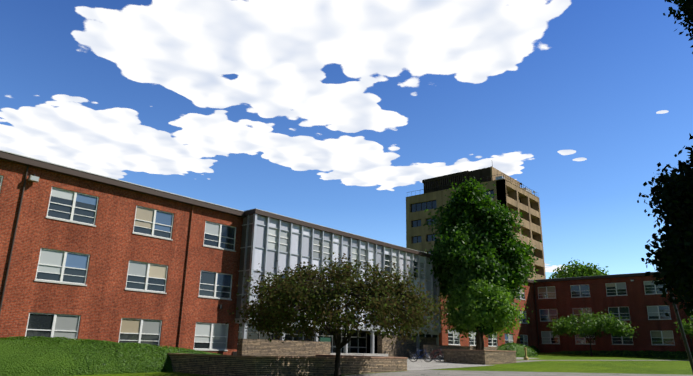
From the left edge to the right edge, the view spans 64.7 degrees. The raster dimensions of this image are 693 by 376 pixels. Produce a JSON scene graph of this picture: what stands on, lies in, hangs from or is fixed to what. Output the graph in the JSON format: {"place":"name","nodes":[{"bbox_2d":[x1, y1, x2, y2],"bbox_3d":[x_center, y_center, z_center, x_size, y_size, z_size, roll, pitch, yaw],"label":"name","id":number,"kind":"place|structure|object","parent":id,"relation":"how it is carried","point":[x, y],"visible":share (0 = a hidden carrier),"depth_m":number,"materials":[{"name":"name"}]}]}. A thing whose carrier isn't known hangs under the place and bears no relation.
{"place":"outdoors","nodes":[
{"label":"outdoors","id":0,"kind":"place"},
{"bbox_2d":[0,0,692,278],"label":"sky","id":1,"kind":"structure","parent":0,"point":[327,113],"materials":[{"name":"blue"}]},
{"bbox_2d":[75,352,692,375],"bbox_3d":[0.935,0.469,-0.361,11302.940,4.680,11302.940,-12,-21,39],"label":"ground","id":2,"kind":"structure","parent":0,"point":[655,367],"depth_m":37.34,"materials":[{"name":"green plant"}]},
{"bbox_2d":[0,336,220,375],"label":"hedge","id":3,"kind":"object","parent":2,"relation":"on","point":[43,356],"visible":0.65,"depth_m":22.62,"materials":[{"name":"green plant"}]},
{"bbox_2d":[0,150,246,354],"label":"brick building","id":4,"kind":"structure","parent":2,"relation":"on","point":[87,255],"depth_m":28.92,"materials":[{"name":"red brick"}]},
{"bbox_2d":[233,208,440,357],"bbox_3d":[-1.682,9.571,44.595,10.360,10.420,22.740,-12,-21,39],"label":"glass link","id":5,"kind":"object","parent":2,"relation":"on","point":[269,240],"visible":0.44,"depth_m":40.11,"materials":[{"name":"white"}]},
{"bbox_2d":[225,252,457,375],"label":"plum tree","id":6,"kind":"object","parent":2,"relation":"on","point":[383,296],"visible":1,"depth_m":22.72,"materials":[{"name":"green plant"}]},
{"bbox_2d":[167,339,515,375],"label":"terrace walls","id":7,"kind":"structure","parent":2,"relation":"on","point":[257,357],"depth_m":26.17,"materials":[{"name":"stone"}]},
{"bbox_2d":[375,250,537,348],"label":"brick building","id":8,"kind":"structure","parent":2,"relation":"on","point":[526,333],"depth_m":68.39,"materials":[{"name":"red brick"}]},
{"bbox_2d":[406,165,545,279],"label":"tower","id":9,"kind":"structure","parent":2,"relation":"on","point":[509,191],"depth_m":100.77,"materials":[{"name":"concrete"}]},
{"bbox_2d":[423,176,541,349],"bbox_3d":[11.891,7.278,51.993,11.888,17.062,11.283,-12,-21,39],"label":"tree","id":10,"kind":"object","parent":2,"relation":"on","point":[475,228],"visible":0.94,"depth_m":50.05,"materials":[{"name":"green plant"}]},
{"bbox_2d":[436,275,532,349],"bbox_3d":[11.698,11.092,47.057,8.148,7.143,7.842,-12,-21,39],"label":"tree","id":11,"kind":"object","parent":2,"relation":"on","point":[485,308],"visible":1,"depth_m":45.54,"materials":[{"name":"green plant"}]},
{"bbox_2d":[496,342,537,356],"bbox_3d":[16.747,16.309,54.820,2.464,1.717,8.240,-12,-21,39],"label":"hedge","id":12,"kind":"object","parent":2,"relation":"on","point":[517,348],"visible":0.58,"depth_m":54.06,"materials":[{"name":"green plant"}]},
{"bbox_2d":[343,370,692,375],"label":"diagonal path","id":13,"kind":"structure","parent":2,"relation":"on","point":[452,373],"depth_m":28.37,"materials":[{"name":"concrete"}]},
{"bbox_2d":[524,347,528,359],"bbox_3d":[15.242,14.074,46.556,0.400,1.060,0.400,-12,-21,39],"label":"bollard","id":14,"kind":"object","parent":2,"relation":"on","point":[525,356],"visible":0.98,"depth_m":46.46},
{"bbox_2d":[528,345,539,352],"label":"hedge","id":15,"kind":"object","parent":2,"relation":"on","point":[533,347],"visible":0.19,"depth_m":70.26,"materials":[{"name":"green plant"}]},
{"bbox_2d":[548,260,608,278],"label":"tree","id":16,"kind":"object","parent":2,"relation":"on","point":[580,270],"visible":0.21,"depth_m":98.98,"materials":[{"name":"green plant"}]},
{"bbox_2d":[546,308,638,355],"bbox_3d":[27.563,16.404,62.359,10.488,5.415,7.369,-12,-21,39],"label":"tree","id":17,"kind":"object","parent":2,"relation":"on","point":[588,327],"visible":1,"depth_m":61.13,"materials":[{"name":"green plant"}]},
{"bbox_2d":[533,272,692,352],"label":"brick building","id":18,"kind":"structure","parent":2,"relation":"on","point":[632,299],"depth_m":67.24,"materials":[{"name":"red brick"}]},
{"bbox_2d":[551,350,692,358],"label":"hedge","id":19,"kind":"object","parent":2,"relation":"on","point":[664,354],"visible":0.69,"depth_m":62.94,"materials":[{"name":"green plant"}]},
{"bbox_2d":[637,0,692,315],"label":"dark tree","id":20,"kind":"object","parent":2,"relation":"on","point":[674,256],"visible":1,"depth_m":11.34,"materials":[{"name":"green plant"}]},
{"bbox_2d":[655,247,692,372],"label":"trunk","id":21,"kind":"object","parent":2,"relation":"on","point":[684,337],"visible":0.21,"depth_m":20.26,"materials":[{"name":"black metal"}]},
{"bbox_2d":[676,315,692,339],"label":"tree","id":22,"kind":"object","parent":2,"relation":"on","point":[689,330],"visible":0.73,"depth_m":56.09,"materials":[{"name":"green plant"}]},
{"bbox_2d":[407,360,492,370],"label":"plaza","id":23,"kind":"structure","parent":0,"point":[417,365],"depth_m":34.87,"materials":[{"name":"concrete"}]},
{"bbox_2d":[409,347,431,361],"bbox_3d":[5.277,11.823,38.787,1.678,0.994,0.550,8,-18,-22],"label":"bicycle","id":24,"kind":"object","parent":23,"relation":"on","point":[418,357],"visible":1,"depth_m":38.80,"materials":[{"name":"black metal"}]},
{"bbox_2d":[408,350,443,361],"bbox_3d":[5.970,11.928,38.944,3.329,0.830,0.040,4,-17,-9],"label":"bike rack","id":25,"kind":"object","parent":23,"relation":"on","point":[426,355],"visible":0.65,"depth_m":38.90,"materials":[{"name":"black metal"}]},
{"bbox_2d":[407,357,537,361],"bbox_3d":[10.306,14.572,46.802,6.400,0.434,16.800,-12,-21,39],"label":"plaza apron","id":26,"kind":"object","parent":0,"point":[419,359],"visible":0.2,"depth_m":43.26,"materials":[{"name":"concrete"}]},
{"bbox_2d":[425,348,443,361],"bbox_3d":[6.431,12.085,39.670,1.680,0.995,0.550,2,-16,-3],"label":"bicycle","id":27,"kind":"object","parent":26,"relation":"on","point":[435,356],"visible":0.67,"depth_m":39.58,"materials":[{"name":"black metal"}]},
{"bbox_2d":[516,360,688,362],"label":"path","id":28,"kind":"structure","parent":0,"point":[596,360],"depth_m":48.51,"materials":[{"name":"concrete"}]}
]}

